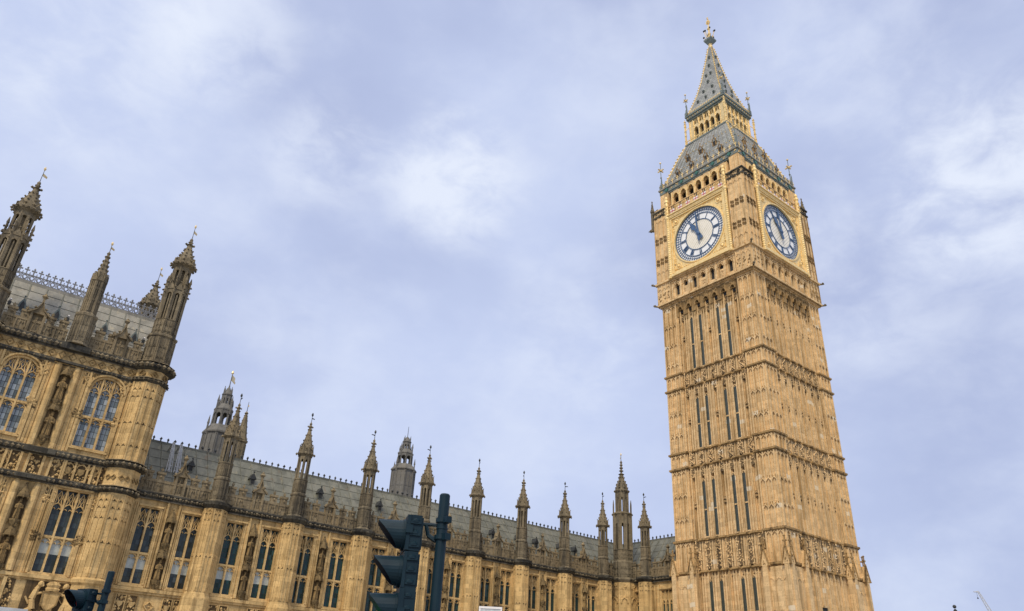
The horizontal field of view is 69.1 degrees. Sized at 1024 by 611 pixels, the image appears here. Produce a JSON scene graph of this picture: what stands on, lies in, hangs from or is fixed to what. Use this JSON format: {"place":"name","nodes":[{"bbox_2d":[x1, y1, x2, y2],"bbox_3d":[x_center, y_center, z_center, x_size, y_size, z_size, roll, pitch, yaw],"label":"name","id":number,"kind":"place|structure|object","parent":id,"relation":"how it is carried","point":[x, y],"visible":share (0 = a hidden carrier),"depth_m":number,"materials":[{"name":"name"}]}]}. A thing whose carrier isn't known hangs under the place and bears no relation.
{"place":"outdoors","nodes":[
{"label":"outdoors","id":0,"kind":"place"},
{"bbox_2d":[0,167,196,610],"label":"palace pavilion","id":1,"kind":"structure","parent":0,"point":[85,378],"depth_m":52.28,"materials":[{"name":"stone"}]},
{"bbox_2d":[0,351,44,436],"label":"window","id":2,"kind":"structure","parent":1,"relation":"in","point":[18,374],"depth_m":51.00,"materials":[{"name":"glass"}]},
{"bbox_2d":[27,485,93,577],"bbox_3d":[-30.230,15.139,49.823,2.393,5.766,0.675,23,-34,-33],"label":"window","id":3,"kind":"structure","parent":1,"relation":"in","point":[63,521],"depth_m":49.77,"materials":[{"name":"stone"}]},
{"bbox_2d":[68,373,128,454],"bbox_3d":[-29.852,7.803,53.750,2.619,5.713,0.652,23,-34,-33],"label":"window","id":4,"kind":"structure","parent":1,"relation":"in","point":[93,431],"depth_m":53.68,"materials":[{"name":"glass"}]},
{"bbox_2d":[104,394,675,610],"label":"palace range","id":5,"kind":"structure","parent":0,"point":[208,531],"depth_m":62.22,"materials":[{"name":"stone"}]},
{"bbox_2d":[117,503,164,587],"bbox_3d":[-26.479,17.076,52.985,1.743,5.577,0.666,23,-34,-33],"label":"window","id":6,"kind":"structure","parent":5,"relation":"in","point":[132,575],"depth_m":52.94,"materials":[{"name":"stone"}]},
{"bbox_2d":[165,442,174,471],"bbox_3d":[-27.179,12.095,58.981,0.502,2.540,1.845,23,-34,-33],"label":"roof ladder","id":7,"kind":"object","parent":5,"relation":"on","point":[172,446],"visible":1,"depth_m":58.53,"materials":[{"name":"metal"}]},
{"bbox_2d":[173,444,182,472],"bbox_3d":[-26.714,12.293,59.305,0.502,2.540,1.845,23,-34,-33],"label":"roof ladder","id":8,"kind":"object","parent":5,"relation":"on","point":[180,447],"visible":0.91,"depth_m":58.90,"materials":[{"name":"metal"}]},
{"bbox_2d":[163,511,201,592],"bbox_3d":[-24.077,18.097,54.657,1.743,5.577,0.666,23,-34,-33],"label":"window","id":9,"kind":"structure","parent":5,"relation":"in","point":[180,560],"depth_m":54.53,"materials":[{"name":"stone"}]},
{"bbox_2d":[199,371,234,455],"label":"ventilation tower","id":10,"kind":"structure","parent":5,"relation":"on","point":[212,439],"depth_m":81.36,"materials":[{"name":"grey stone"}]},
{"bbox_2d":[209,518,247,598],"bbox_3d":[-21.559,19.169,56.409,1.750,5.584,0.673,23,-34,-33],"label":"window","id":11,"kind":"structure","parent":5,"relation":"in","point":[227,563],"depth_m":56.38,"materials":[{"name":"stone"}]},
{"bbox_2d":[230,404,248,458],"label":"slender spire","id":12,"kind":"structure","parent":5,"relation":"on","point":[241,446],"depth_m":74.82,"materials":[{"name":"stone"}]},
{"bbox_2d":[247,525,281,602],"bbox_3d":[-19.311,20.125,57.973,1.750,5.584,0.673,23,-34,-33],"label":"window","id":13,"kind":"structure","parent":5,"relation":"in","point":[260,584],"depth_m":57.92,"materials":[{"name":"stone"}]},
{"bbox_2d":[290,532,317,606],"bbox_3d":[-16.946,21.125,59.620,1.757,5.582,0.677,23,-34,-33],"label":"window","id":14,"kind":"structure","parent":5,"relation":"in","point":[306,557],"depth_m":59.76,"materials":[{"name":"stone"}]},
{"bbox_2d":[320,537,350,610],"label":"window","id":15,"kind":"structure","parent":5,"relation":"in","point":[339,548],"depth_m":61.22,"materials":[{"name":"stone"}]},
{"bbox_2d":[362,544,388,610],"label":"window","id":16,"kind":"structure","parent":5,"relation":"in","point":[374,581],"depth_m":63.32,"materials":[{"name":"stone"}]},
{"bbox_2d":[392,549,399,593],"bbox_3d":[-9.817,24.157,64.581,1.757,5.582,0.677,23,-34,-33],"label":"window","id":17,"kind":"structure","parent":5,"relation":"in","point":[398,552],"depth_m":64.75,"materials":[{"name":"stone"}]},
{"bbox_2d":[389,428,416,496],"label":"ventilation tower","id":18,"kind":"structure","parent":5,"relation":"on","point":[402,477],"depth_m":116.71,"materials":[{"name":"grey stone"}]},
{"bbox_2d":[425,555,433,610],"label":"window","id":19,"kind":"structure","parent":5,"relation":"in","point":[431,562],"depth_m":66.54,"materials":[{"name":"stone"}]},
{"bbox_2d":[448,558,464,610],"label":"window","id":20,"kind":"structure","parent":5,"relation":"in","point":[457,566],"depth_m":68.10,"materials":[{"name":"stone"}]},
{"bbox_2d":[480,564,494,606],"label":"window","id":21,"kind":"structure","parent":5,"relation":"in","point":[486,578],"depth_m":70.14,"materials":[{"name":"stone"}]},
{"bbox_2d":[499,567,513,610],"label":"window","id":22,"kind":"structure","parent":5,"relation":"in","point":[506,584],"depth_m":71.42,"materials":[{"name":"stone"}]},
{"bbox_2d":[528,572,539,610],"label":"window","id":23,"kind":"structure","parent":5,"relation":"in","point":[533,577],"depth_m":73.32,"materials":[{"name":"stone"}]},
{"bbox_2d":[545,575,557,610],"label":"window","id":24,"kind":"structure","parent":5,"relation":"in","point":[551,582],"depth_m":74.62,"materials":[{"name":"stone"}]},
{"bbox_2d":[572,580,581,610],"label":"window","id":25,"kind":"structure","parent":5,"relation":"in","point":[576,584],"depth_m":76.58,"materials":[{"name":"stone"}]},
{"bbox_2d":[586,583,597,610],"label":"window","id":26,"kind":"structure","parent":5,"relation":"in","point":[592,588],"depth_m":77.86,"materials":[{"name":"stone"}]},
{"bbox_2d":[635,590,638,610],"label":"window","id":27,"kind":"structure","parent":5,"relation":"in","point":[636,591],"depth_m":79.18,"materials":[{"name":"stone"}]},
{"bbox_2d":[659,587,672,610],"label":"window","id":28,"kind":"structure","parent":5,"relation":"in","point":[666,597],"depth_m":76.24,"materials":[{"name":"stone"}]},
{"bbox_2d":[0,0,1023,610],"label":"sky","id":29,"kind":"structure","parent":0,"point":[429,218],"materials":[{"name":"blue"}]},
{"label":"ground","id":30,"kind":"structure","parent":0,"visible":0},
{"bbox_2d":[0,607,27,610],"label":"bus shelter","id":31,"kind":"object","parent":30,"relation":"on","point":[8,609],"visible":1,"depth_m":4.75,"materials":[{"name":"metal"}]},
{"bbox_2d":[368,493,451,610],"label":"traffic signal","id":32,"kind":"object","parent":30,"relation":"on","point":[401,570],"visible":1,"depth_m":6.12,"materials":[{"name":"black paint"}]},
{"bbox_2d":[479,606,501,610],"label":"sign plate","id":33,"kind":"object","parent":30,"relation":"on","point":[484,608],"visible":1,"depth_m":8.54,"materials":[{"name":"metal"}]},
{"bbox_2d":[649,17,873,610],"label":"clock tower","id":34,"kind":"structure","parent":30,"relation":"on","point":[763,518],"depth_m":78.22,"materials":[{"name":"stone"}]},
{"bbox_2d":[690,317,695,369],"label":"slit window","id":35,"kind":"structure","parent":34,"relation":"in","point":[691,319],"depth_m":83.21,"materials":[{"name":"black glass"}]},
{"bbox_2d":[696,396,701,448],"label":"slit window","id":36,"kind":"structure","parent":34,"relation":"in","point":[697,398],"depth_m":78.83,"materials":[{"name":"black glass"}]},
{"bbox_2d":[699,313,704,366],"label":"slit window","id":37,"kind":"structure","parent":34,"relation":"in","point":[700,321],"depth_m":82.34,"materials":[{"name":"black glass"}]},
{"bbox_2d":[702,478,708,537],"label":"slit window","id":38,"kind":"structure","parent":34,"relation":"in","point":[703,481],"depth_m":74.61,"materials":[{"name":"black glass"}]},
{"bbox_2d":[705,393,711,446],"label":"slit window","id":39,"kind":"structure","parent":34,"relation":"in","point":[706,395],"depth_m":77.94,"materials":[{"name":"black glass"}]},
{"bbox_2d":[710,579,714,610],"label":"slit window","id":40,"kind":"structure","parent":34,"relation":"in","point":[711,582],"depth_m":70.74,"materials":[{"name":"black glass"}]},
{"bbox_2d":[712,476,718,535],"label":"slit window","id":41,"kind":"structure","parent":34,"relation":"in","point":[713,479],"depth_m":73.73,"materials":[{"name":"black glass"}]},
{"bbox_2d":[716,305,722,359],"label":"slit window","id":42,"kind":"structure","parent":34,"relation":"in","point":[717,308],"depth_m":80.79,"materials":[{"name":"black glass"}]},
{"bbox_2d":[720,577,724,610],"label":"slit window","id":43,"kind":"structure","parent":34,"relation":"in","point":[721,579],"depth_m":69.90,"materials":[{"name":"black glass"}]},
{"bbox_2d":[724,387,730,441],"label":"slit window","id":44,"kind":"structure","parent":34,"relation":"in","point":[725,391],"depth_m":76.26,"materials":[{"name":"black glass"}]},
{"bbox_2d":[725,301,732,356],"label":"slit window","id":45,"kind":"structure","parent":34,"relation":"in","point":[726,304],"depth_m":79.84,"materials":[{"name":"black glass"}]},
{"bbox_2d":[732,472,739,532],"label":"slit window","id":46,"kind":"structure","parent":34,"relation":"in","point":[733,475],"depth_m":72.07,"materials":[{"name":"black glass"}]},
{"bbox_2d":[733,384,740,438],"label":"slit window","id":47,"kind":"structure","parent":34,"relation":"in","point":[734,387],"depth_m":75.43,"materials":[{"name":"black glass"}]},
{"bbox_2d":[741,575,747,610],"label":"slit window","id":48,"kind":"structure","parent":34,"relation":"in","point":[742,579],"depth_m":68.15,"materials":[{"name":"black glass"}]},
{"bbox_2d":[742,470,750,531],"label":"slit window","id":49,"kind":"structure","parent":34,"relation":"in","point":[743,472],"depth_m":71.18,"materials":[{"name":"black glass"}]},
{"bbox_2d":[752,574,758,610],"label":"slit window","id":50,"kind":"structure","parent":34,"relation":"in","point":[754,578],"depth_m":67.33,"materials":[{"name":"black glass"}]},
{"bbox_2d":[974,591,991,610],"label":"tower crane","id":51,"kind":"object","parent":30,"relation":"on","point":[980,595],"visible":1,"depth_m":339.02,"materials":[{"name":"metal"}]},
{"label":"road","id":52,"kind":"structure","parent":0,"visible":0},
{"bbox_2d":[64,571,114,610],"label":"traffic signal","id":53,"kind":"object","parent":52,"relation":"on","point":[82,600],"visible":1,"depth_m":10.22,"materials":[{"name":"blue paint"}]}
]}

